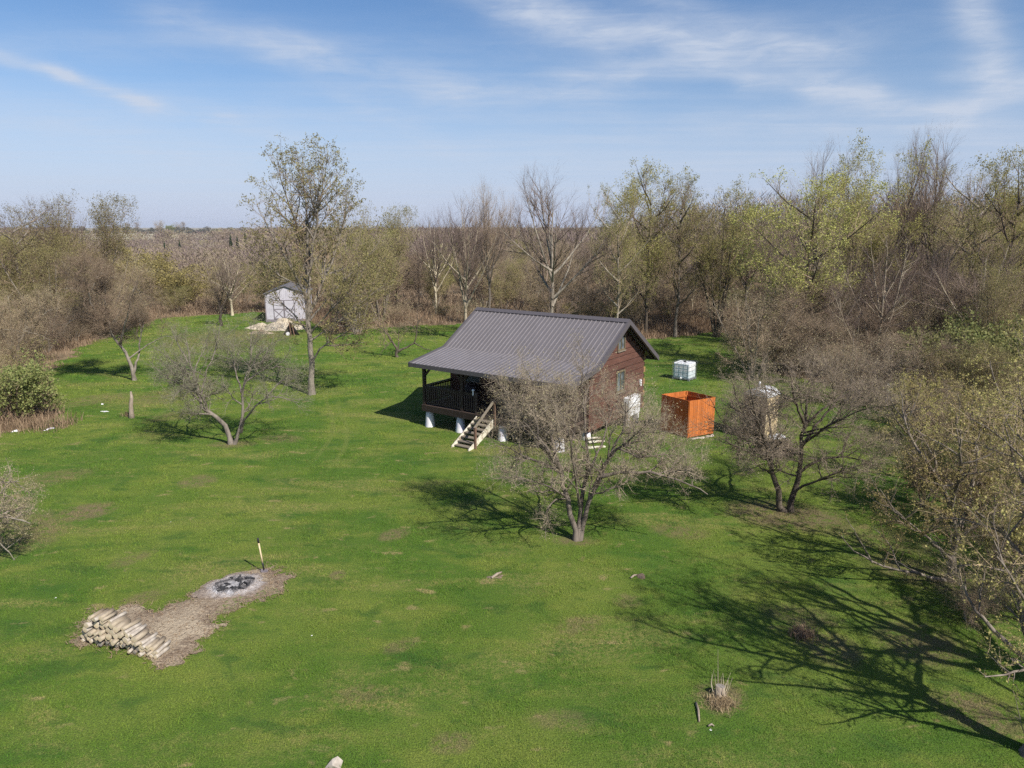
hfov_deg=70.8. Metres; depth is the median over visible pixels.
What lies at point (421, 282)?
scrub tree
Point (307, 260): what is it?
budding tree
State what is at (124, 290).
budding tree
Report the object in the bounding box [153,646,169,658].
firewood log
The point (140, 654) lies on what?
firewood log
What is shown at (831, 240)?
scrub tree
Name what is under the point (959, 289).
scrub tree
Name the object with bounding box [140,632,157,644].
firewood log
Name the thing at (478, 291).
scrub tree
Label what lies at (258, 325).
sand pile
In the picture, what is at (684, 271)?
scrub tree
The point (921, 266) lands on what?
bare tree
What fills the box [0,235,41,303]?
budding tree
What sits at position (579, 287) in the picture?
scrub tree
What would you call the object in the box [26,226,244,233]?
treeline
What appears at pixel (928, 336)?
leafy bush
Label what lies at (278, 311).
door
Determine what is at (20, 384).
leafy bush
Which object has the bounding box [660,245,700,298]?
scrub tree
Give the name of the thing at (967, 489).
scrub tree
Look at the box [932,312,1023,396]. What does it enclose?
leafy bush
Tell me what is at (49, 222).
bare tree
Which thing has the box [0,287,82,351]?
scrub tree
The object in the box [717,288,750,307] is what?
leafy bush
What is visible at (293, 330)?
wheelbarrow
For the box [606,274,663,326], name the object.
scrub tree
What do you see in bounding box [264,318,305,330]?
sand pile
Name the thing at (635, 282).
scrub tree
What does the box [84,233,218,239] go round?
field
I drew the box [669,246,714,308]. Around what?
bare tree
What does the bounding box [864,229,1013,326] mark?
bare tree
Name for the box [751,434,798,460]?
brush heap
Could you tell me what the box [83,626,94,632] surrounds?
firewood log
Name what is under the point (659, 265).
budding tree
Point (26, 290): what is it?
budding tree
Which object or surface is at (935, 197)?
bare tree
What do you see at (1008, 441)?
scrub tree
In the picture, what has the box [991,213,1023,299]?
budding tree
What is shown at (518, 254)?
budding tree
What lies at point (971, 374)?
budding tree
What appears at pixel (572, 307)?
willow bush
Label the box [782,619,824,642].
grass tuft
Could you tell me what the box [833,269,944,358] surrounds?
scrub tree
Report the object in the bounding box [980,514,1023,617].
budding tree
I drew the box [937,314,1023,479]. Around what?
budding tree
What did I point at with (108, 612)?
firewood log
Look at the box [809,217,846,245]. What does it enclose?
scrub tree
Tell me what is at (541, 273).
scrub tree
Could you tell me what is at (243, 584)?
fire pit
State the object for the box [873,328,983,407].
scrub tree
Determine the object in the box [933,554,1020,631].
scrub tree
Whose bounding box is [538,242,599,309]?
bare tree
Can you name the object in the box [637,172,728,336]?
budding tree
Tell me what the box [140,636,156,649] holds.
firewood log
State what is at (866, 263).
scrub tree
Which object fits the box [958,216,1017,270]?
scrub tree
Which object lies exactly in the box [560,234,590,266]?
bare tree
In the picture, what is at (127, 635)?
firewood log
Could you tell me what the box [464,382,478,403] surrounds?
covered grill
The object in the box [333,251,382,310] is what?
scrub tree
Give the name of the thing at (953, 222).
scrub tree
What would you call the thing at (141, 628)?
firewood log
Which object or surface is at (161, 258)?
willow bush
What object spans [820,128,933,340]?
budding tree
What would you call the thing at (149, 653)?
firewood log
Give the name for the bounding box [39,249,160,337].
scrub tree
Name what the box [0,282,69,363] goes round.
leaning tree
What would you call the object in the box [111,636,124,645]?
firewood log
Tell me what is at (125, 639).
firewood log
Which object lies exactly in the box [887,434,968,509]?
budding tree
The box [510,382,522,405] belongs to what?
door
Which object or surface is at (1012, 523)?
budding tree
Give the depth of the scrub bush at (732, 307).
69.35 m
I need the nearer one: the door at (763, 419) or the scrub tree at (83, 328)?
the door at (763, 419)
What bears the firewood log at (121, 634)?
on the firewood log at (125, 639)
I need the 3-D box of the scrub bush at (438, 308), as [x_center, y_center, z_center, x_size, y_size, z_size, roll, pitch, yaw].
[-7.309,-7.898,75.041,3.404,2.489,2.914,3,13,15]
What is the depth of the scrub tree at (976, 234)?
73.89 m
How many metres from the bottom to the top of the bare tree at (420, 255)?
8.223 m
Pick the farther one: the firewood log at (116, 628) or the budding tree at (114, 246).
the budding tree at (114, 246)
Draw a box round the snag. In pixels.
[128,391,134,417]
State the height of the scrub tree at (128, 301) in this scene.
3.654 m
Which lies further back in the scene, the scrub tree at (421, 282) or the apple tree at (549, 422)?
the scrub tree at (421, 282)
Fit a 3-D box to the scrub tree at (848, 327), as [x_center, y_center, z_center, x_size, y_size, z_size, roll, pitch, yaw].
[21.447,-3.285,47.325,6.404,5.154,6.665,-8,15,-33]
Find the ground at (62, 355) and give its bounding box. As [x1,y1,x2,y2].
[1,228,983,432]
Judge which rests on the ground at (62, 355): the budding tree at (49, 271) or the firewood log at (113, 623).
the budding tree at (49, 271)
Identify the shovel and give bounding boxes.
[257,538,267,572]
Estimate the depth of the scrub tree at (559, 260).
75.02 m
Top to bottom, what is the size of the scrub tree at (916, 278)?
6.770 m
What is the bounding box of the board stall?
[660,391,715,437]
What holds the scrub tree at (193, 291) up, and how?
on the ground at (62, 355)
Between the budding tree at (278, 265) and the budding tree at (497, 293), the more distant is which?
the budding tree at (278, 265)
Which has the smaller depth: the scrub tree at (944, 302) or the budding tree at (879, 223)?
the scrub tree at (944, 302)
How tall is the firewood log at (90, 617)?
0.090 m
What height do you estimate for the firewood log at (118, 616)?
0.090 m
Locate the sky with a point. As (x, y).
(170, 106)
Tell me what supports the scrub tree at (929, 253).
on the ground at (62, 355)
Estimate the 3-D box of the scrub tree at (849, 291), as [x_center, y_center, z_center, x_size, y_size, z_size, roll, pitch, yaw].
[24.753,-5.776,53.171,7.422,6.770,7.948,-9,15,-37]
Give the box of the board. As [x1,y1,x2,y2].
[588,445,605,448]
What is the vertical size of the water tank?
1.190 m
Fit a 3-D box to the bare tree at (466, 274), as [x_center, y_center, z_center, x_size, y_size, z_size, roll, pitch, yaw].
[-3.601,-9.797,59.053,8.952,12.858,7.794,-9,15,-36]
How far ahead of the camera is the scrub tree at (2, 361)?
38.42 m
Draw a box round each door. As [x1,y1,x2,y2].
[273,300,284,318]
[284,300,294,318]
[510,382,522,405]
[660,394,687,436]
[743,396,765,436]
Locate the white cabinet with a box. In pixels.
[624,393,639,422]
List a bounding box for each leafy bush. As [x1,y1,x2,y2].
[0,345,67,420]
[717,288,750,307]
[887,319,992,395]
[896,310,1023,406]
[909,298,1023,345]
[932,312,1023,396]
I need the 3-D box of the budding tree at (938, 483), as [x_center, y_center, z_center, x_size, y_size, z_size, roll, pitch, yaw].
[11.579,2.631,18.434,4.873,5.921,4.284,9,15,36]
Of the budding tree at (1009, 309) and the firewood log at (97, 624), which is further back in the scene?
the budding tree at (1009, 309)
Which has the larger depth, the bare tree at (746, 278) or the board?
the bare tree at (746, 278)
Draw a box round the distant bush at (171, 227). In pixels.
[163,224,177,231]
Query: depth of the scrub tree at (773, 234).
80.49 m
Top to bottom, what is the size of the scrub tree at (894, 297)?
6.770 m
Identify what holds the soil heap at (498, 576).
on the lawn at (524, 542)
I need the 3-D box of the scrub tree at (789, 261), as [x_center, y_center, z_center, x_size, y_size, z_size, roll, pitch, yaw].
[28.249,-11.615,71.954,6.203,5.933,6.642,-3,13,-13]
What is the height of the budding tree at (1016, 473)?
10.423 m
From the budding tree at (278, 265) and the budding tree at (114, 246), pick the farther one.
the budding tree at (278, 265)
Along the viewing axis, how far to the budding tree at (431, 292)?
80.45 m
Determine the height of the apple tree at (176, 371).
6.242 m
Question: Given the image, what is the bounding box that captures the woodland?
[0,183,1023,288]
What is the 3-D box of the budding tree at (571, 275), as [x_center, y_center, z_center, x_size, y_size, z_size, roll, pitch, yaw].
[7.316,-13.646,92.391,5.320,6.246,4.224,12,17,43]
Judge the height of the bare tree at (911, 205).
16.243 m
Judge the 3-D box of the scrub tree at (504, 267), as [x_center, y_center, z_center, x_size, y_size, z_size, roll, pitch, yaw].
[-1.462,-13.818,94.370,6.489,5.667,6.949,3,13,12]
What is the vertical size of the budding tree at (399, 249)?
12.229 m
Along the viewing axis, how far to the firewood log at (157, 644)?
16.14 m
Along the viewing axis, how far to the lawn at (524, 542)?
18.57 m
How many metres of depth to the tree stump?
14.66 m
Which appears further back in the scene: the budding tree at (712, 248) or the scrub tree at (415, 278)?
the scrub tree at (415, 278)
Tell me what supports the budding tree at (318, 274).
on the ground at (62, 355)
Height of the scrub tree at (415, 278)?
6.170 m
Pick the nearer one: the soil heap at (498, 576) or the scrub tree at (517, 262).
the soil heap at (498, 576)
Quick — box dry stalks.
[0,406,84,435]
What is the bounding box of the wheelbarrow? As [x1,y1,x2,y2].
[283,321,298,335]
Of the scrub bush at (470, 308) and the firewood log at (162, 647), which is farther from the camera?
the scrub bush at (470, 308)
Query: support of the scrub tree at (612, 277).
on the ground at (62, 355)
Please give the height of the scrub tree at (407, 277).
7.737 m
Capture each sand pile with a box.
[246,323,265,329]
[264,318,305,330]
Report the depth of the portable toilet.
32.33 m
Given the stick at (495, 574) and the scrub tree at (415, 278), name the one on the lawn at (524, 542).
the stick at (495, 574)
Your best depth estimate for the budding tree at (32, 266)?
82.47 m
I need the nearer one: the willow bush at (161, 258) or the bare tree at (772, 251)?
the bare tree at (772, 251)
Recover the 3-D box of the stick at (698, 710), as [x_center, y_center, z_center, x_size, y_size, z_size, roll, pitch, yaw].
[3.681,6.473,14.231,0.059,0.066,0.584,2,12,7]
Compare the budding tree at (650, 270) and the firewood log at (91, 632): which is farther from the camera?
the budding tree at (650, 270)
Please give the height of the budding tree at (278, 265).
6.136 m
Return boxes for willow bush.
[89,245,178,291]
[115,259,226,308]
[560,301,598,315]
[597,299,650,317]
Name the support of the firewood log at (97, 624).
on the firewood log
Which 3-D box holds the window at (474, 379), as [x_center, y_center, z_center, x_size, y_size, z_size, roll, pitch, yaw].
[-1.895,-0.444,35.130,1.000,0.900,0.080,8,15,34]
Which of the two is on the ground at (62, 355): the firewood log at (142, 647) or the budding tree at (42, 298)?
the budding tree at (42, 298)
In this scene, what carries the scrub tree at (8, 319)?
on the ground at (62, 355)
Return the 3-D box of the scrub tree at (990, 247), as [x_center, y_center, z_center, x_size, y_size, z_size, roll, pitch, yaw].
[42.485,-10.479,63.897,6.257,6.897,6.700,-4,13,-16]
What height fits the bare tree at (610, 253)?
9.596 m
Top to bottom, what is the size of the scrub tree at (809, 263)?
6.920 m
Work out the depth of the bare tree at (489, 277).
67.52 m
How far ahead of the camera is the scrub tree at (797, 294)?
59.15 m
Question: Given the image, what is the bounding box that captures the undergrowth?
[0,250,1022,425]
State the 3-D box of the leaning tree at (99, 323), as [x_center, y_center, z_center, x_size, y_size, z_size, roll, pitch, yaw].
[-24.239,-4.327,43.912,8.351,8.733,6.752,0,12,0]
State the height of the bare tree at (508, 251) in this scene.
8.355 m
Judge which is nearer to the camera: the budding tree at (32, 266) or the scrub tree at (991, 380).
the scrub tree at (991, 380)
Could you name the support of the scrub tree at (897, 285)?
on the ground at (62, 355)
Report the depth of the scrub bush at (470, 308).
71.99 m
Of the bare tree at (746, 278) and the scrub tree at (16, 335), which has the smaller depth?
the scrub tree at (16, 335)
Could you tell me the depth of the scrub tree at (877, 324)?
43.67 m
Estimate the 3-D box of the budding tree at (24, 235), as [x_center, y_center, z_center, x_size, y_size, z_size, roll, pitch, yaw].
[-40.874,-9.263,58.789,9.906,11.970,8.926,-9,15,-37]
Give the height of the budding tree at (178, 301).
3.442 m
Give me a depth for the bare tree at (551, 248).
56.92 m
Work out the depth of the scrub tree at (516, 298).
80.09 m
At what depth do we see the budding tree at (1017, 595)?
12.87 m
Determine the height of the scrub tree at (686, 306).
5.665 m
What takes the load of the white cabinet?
on the ground at (62, 355)
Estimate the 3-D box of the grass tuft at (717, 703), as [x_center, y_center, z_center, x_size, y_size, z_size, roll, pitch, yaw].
[4.226,6.364,14.493,0.875,0.220,0.800,10,16,39]
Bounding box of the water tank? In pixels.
[672,359,696,380]
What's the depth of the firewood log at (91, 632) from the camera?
16.31 m
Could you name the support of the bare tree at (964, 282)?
on the ground at (62, 355)
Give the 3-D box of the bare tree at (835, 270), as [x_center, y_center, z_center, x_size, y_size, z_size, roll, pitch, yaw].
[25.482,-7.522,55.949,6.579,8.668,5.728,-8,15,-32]
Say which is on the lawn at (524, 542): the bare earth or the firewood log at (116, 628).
the bare earth
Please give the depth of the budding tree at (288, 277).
80.58 m
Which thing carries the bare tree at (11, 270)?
on the ground at (62, 355)
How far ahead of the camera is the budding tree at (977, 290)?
46.14 m
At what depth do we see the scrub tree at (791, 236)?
84.42 m
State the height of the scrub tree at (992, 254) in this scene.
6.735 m
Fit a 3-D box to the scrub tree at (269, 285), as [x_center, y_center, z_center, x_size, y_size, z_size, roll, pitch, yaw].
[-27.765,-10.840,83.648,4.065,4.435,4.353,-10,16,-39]
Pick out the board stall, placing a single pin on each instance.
(683, 408)
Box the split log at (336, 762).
[325,756,342,767]
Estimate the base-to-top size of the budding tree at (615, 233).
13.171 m
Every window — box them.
[465,375,481,384]
[616,369,625,394]
[617,334,625,352]
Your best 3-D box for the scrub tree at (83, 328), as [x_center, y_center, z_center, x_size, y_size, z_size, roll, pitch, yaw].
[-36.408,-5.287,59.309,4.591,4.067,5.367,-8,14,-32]
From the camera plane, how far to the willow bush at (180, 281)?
82.10 m
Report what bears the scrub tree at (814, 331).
on the ground at (62, 355)
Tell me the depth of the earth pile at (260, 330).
64.72 m
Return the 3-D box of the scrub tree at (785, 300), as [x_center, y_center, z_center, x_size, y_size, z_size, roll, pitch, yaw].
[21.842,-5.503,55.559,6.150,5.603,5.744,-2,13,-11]
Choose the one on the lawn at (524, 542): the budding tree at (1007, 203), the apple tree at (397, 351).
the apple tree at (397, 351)
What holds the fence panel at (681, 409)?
in the board stall
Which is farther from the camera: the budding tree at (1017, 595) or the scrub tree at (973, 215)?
the scrub tree at (973, 215)
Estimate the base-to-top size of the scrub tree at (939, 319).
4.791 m
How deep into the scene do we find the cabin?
33.65 m
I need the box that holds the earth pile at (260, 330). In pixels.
[248,329,273,333]
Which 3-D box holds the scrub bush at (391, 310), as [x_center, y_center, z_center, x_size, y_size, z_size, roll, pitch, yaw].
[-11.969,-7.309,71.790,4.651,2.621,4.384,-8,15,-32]
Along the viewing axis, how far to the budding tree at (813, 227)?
45.88 m
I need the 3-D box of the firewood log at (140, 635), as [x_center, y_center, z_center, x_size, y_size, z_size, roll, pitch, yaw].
[-8.357,5.647,16.198,0.165,0.142,0.386,3,15,16]
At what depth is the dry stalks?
34.26 m
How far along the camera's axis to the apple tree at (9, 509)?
20.24 m
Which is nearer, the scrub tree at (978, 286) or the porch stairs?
the porch stairs
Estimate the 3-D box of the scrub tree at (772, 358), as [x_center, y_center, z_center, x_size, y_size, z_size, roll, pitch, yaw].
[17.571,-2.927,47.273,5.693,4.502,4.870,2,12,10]
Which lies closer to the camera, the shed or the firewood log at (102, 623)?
the firewood log at (102, 623)
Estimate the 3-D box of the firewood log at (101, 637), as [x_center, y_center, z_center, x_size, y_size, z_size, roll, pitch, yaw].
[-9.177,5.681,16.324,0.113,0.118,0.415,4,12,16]
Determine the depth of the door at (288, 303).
72.97 m
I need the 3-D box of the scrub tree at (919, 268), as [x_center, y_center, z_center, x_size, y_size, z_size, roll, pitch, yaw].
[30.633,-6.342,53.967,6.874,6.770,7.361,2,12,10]
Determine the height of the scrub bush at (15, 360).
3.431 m
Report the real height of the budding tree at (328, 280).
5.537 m
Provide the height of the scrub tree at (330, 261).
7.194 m
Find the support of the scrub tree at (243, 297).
on the ground at (62, 355)
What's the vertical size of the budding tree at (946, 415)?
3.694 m
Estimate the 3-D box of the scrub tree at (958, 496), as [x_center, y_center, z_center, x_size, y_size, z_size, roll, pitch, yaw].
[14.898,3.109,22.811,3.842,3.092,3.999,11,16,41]
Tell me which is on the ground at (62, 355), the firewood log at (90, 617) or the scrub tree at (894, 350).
the scrub tree at (894, 350)
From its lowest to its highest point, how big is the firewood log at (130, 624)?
0.094 m
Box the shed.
[263,282,312,321]
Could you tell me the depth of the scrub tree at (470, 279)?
87.74 m
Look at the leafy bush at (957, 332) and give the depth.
36.15 m
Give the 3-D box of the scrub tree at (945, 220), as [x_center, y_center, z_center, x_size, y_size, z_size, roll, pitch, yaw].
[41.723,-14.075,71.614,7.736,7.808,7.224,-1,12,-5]
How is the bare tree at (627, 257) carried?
on the ground at (62, 355)
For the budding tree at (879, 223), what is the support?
on the ground at (62, 355)
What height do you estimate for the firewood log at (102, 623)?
0.107 m
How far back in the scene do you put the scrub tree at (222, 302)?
80.74 m
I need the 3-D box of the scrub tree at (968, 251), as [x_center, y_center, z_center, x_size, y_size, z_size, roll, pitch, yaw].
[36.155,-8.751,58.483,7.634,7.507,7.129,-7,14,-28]
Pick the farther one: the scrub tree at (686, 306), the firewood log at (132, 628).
the scrub tree at (686, 306)
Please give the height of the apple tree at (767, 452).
6.446 m
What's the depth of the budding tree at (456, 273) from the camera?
96.55 m
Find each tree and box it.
[0,192,108,289]
[0,196,74,336]
[0,226,92,344]
[0,228,28,281]
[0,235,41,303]
[0,248,27,307]
[0,253,40,309]
[0,282,46,341]
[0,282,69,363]
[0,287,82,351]
[0,306,21,350]
[0,310,44,373]
[0,342,15,378]
[0,457,54,559]
[1,319,59,357]
[3,191,140,329]
[6,281,67,331]
[16,241,61,296]
[33,242,189,380]
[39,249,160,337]
[49,300,91,341]
[111,278,141,302]
[111,287,150,318]
[137,307,324,444]
[154,220,163,232]
[154,285,193,314]
[168,277,202,300]
[190,253,271,315]
[200,279,222,299]
[201,274,234,300]
[202,277,241,310]
[206,259,239,325]
[230,256,320,300]
[233,282,257,301]
[237,132,401,394]
[255,255,299,283]
[259,274,283,297]
[298,228,405,334]
[303,246,351,274]
[311,261,338,291]
[314,266,339,299]
[315,264,339,306]
[326,201,418,318]
[329,286,377,322]
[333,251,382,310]
[365,298,438,356]
[371,246,431,308]
[398,252,445,304]
[398,255,430,296]
[400,211,466,314]
[405,238,435,291]
[410,190,515,320]
[419,258,452,309]
[431,241,457,300]
[447,258,482,293]
[450,244,499,303]
[457,246,514,307]
[459,177,521,307]
[468,328,718,541]
[476,160,641,313]
[477,259,526,308]
[481,260,522,288]
[492,257,543,309]
[494,239,518,266]
[495,255,530,304]
[502,247,545,289]
[509,236,565,295]
[515,269,567,312]
[517,241,589,312]
[523,252,577,297]
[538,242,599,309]
[549,265,612,308]
[558,255,585,299]
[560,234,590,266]
[567,284,619,316]
[571,237,600,295]
[573,240,597,280]
[585,249,665,305]
[586,177,668,317]
[586,250,655,300]
[593,232,635,273]
[602,155,699,333]
[606,235,645,298]
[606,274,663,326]
[607,235,660,300]
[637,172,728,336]
[637,271,704,321]
[644,237,680,298]
[652,259,691,304]
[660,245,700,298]
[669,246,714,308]
[675,174,762,337]
[675,242,718,285]
[687,332,933,512]
[698,245,752,295]
[698,286,825,380]
[702,233,749,291]
[714,202,782,319]
[722,165,903,370]
[725,286,774,319]
[731,281,878,372]
[744,306,818,371]
[746,228,790,279]
[755,231,804,309]
[758,277,831,340]
[761,239,825,279]
[762,129,898,326]
[766,278,827,316]
[767,301,811,338]
[768,308,866,383]
[777,226,810,255]
[777,300,852,373]
[783,245,845,299]
[801,239,877,319]
[801,327,900,402]
[804,227,861,299]
[807,297,885,368]
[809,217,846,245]
[809,222,856,259]
[814,261,893,337]
[819,223,932,380]
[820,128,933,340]
[830,227,908,271]
[833,208,903,252]
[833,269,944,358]
[839,302,925,374]
[839,363,1023,582]
[843,248,897,295]
[851,271,947,366]
[857,260,953,319]
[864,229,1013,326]
[869,369,950,475]
[870,116,1019,308]
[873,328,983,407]
[874,332,951,375]
[877,293,971,358]
[878,366,964,438]
[882,132,958,276]
[883,306,969,359]
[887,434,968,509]
[890,255,963,315]
[895,235,963,284]
[895,380,992,453]
[897,234,969,289]
[898,273,1000,334]
[901,235,1023,327]
[903,266,977,329]
[908,316,1023,757]
[909,207,972,271]
[912,339,1012,424]
[913,204,970,239]
[914,157,1023,291]
[915,264,1005,318]
[918,233,1014,280]
[919,435,1023,519]
[923,206,971,255]
[926,271,1023,325]
[927,382,1023,456]
[929,275,1023,338]
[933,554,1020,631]
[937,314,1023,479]
[943,454,1018,532]
[944,207,996,233]
[946,216,1008,261]
[948,142,1023,317]
[948,383,1023,513]
[949,350,1023,418]
[950,373,1023,567]
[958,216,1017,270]
[959,513,1023,610]
[960,231,1018,268]
[962,260,1023,341]
[965,488,1023,575]
[966,337,1023,436]
[967,401,1023,488]
[975,243,1022,267]
[975,426,1023,520]
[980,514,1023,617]
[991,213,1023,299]
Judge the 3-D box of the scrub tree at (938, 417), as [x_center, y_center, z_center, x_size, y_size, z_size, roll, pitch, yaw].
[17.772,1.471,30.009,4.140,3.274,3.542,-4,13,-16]
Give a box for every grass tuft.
[700,690,741,715]
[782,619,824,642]
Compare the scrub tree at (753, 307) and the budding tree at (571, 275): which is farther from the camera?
the budding tree at (571, 275)
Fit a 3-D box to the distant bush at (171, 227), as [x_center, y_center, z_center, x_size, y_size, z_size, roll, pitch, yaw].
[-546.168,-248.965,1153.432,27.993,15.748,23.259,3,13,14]
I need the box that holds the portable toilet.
[743,382,779,439]
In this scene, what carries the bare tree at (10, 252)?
on the ground at (62, 355)
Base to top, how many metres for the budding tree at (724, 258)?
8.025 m
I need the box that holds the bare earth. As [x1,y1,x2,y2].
[69,566,294,669]
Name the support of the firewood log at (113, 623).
on the firewood log at (116, 628)
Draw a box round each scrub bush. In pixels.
[0,335,58,376]
[380,299,415,323]
[430,299,456,318]
[452,297,486,316]
[701,300,736,317]
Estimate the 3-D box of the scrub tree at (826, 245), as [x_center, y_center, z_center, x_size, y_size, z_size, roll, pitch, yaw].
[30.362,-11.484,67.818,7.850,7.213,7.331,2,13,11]
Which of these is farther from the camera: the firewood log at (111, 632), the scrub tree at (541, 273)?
the scrub tree at (541, 273)
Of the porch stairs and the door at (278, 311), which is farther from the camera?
the door at (278, 311)
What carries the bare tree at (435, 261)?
on the ground at (62, 355)
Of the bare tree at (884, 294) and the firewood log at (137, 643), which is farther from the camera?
the bare tree at (884, 294)
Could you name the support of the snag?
on the lawn at (524, 542)
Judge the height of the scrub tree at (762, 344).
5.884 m
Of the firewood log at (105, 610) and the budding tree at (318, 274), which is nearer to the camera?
the firewood log at (105, 610)
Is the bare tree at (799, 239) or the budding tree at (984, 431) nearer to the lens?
the budding tree at (984, 431)
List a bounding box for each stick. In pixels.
[490,571,501,578]
[695,702,699,721]
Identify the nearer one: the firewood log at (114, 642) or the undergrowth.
the firewood log at (114, 642)
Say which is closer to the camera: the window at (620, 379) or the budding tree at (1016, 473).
the budding tree at (1016, 473)
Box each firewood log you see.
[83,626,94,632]
[84,621,94,627]
[87,628,95,635]
[88,608,103,619]
[92,608,109,621]
[94,620,99,627]
[98,608,114,619]
[98,628,105,635]
[98,632,107,641]
[100,610,117,624]
[101,611,116,621]
[106,633,112,639]
[108,611,126,622]
[108,615,127,628]
[109,629,120,635]
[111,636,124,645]
[113,618,130,632]
[117,630,124,637]
[121,617,140,630]
[122,631,140,642]
[123,622,141,633]
[125,625,142,638]
[130,624,146,636]
[131,628,148,642]
[134,633,153,646]
[138,651,146,656]
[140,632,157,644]
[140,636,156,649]
[145,637,159,648]
[146,643,163,655]
[150,636,165,650]
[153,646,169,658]
[155,640,170,653]
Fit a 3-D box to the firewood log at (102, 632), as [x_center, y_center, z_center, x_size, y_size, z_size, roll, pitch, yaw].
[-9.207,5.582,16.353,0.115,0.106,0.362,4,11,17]
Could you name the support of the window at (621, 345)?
in the cabin
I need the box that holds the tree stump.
[711,671,731,698]
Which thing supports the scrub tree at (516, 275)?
on the ground at (62, 355)
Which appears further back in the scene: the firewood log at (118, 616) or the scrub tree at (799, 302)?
the scrub tree at (799, 302)
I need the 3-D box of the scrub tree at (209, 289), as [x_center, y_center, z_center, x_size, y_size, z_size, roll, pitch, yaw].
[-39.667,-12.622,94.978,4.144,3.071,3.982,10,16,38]
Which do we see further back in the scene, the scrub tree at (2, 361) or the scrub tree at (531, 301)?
the scrub tree at (531, 301)
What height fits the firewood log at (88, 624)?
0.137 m
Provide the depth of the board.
31.07 m
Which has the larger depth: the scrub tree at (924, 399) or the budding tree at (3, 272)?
the budding tree at (3, 272)
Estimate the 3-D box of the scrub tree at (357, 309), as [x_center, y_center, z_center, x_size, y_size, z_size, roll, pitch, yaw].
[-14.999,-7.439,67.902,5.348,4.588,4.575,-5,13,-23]
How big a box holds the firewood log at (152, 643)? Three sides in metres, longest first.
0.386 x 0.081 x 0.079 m
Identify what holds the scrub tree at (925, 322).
on the ground at (62, 355)
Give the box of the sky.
[0,0,1023,227]
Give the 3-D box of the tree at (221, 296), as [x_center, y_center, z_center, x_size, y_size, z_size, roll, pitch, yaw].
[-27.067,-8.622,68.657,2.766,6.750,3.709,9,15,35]
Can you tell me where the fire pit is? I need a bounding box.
[191,571,267,599]
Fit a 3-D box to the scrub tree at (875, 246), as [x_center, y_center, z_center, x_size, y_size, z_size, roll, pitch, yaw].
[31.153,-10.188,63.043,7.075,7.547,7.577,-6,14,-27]
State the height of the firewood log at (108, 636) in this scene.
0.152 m
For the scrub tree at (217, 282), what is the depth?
84.38 m
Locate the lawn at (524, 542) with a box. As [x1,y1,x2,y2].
[0,312,1023,767]
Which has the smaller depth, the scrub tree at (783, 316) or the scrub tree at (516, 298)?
the scrub tree at (783, 316)
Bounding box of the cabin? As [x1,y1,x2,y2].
[408,307,658,451]
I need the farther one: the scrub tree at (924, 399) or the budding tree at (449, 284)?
the budding tree at (449, 284)
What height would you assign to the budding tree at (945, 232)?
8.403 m
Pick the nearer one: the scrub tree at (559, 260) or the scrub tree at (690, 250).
the scrub tree at (559, 260)
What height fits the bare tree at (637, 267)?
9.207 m
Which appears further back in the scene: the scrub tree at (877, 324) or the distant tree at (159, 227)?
the distant tree at (159, 227)
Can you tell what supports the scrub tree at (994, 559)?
on the lawn at (524, 542)
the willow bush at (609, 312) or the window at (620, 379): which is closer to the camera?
the window at (620, 379)
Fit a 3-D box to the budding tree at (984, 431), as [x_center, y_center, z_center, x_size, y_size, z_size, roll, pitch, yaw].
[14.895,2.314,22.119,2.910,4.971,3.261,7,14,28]
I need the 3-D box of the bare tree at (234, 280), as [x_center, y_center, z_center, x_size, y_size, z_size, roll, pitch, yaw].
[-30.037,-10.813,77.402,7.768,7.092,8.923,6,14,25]
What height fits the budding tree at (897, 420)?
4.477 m
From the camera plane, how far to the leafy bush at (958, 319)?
42.58 m
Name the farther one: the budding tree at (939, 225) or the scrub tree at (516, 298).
the scrub tree at (516, 298)
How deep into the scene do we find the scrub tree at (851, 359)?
38.25 m
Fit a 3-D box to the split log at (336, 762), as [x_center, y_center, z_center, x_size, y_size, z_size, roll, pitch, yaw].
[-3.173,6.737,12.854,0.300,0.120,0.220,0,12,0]
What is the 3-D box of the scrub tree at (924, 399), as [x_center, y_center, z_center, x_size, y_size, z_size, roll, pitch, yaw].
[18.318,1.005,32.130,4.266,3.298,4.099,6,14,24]
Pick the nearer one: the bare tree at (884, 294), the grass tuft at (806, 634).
the grass tuft at (806, 634)
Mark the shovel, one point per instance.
(263, 570)
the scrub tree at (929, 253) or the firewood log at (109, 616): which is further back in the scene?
the scrub tree at (929, 253)
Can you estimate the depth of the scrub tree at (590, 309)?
66.28 m
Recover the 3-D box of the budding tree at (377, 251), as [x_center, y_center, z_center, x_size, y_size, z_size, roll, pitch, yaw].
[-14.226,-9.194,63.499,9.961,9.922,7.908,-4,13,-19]
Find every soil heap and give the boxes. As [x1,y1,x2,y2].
[487,575,502,578]
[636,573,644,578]
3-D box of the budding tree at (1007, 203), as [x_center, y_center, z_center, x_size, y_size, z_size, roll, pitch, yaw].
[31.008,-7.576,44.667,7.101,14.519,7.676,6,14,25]
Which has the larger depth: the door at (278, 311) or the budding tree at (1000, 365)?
the door at (278, 311)
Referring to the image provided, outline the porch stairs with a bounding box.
[451,401,495,450]

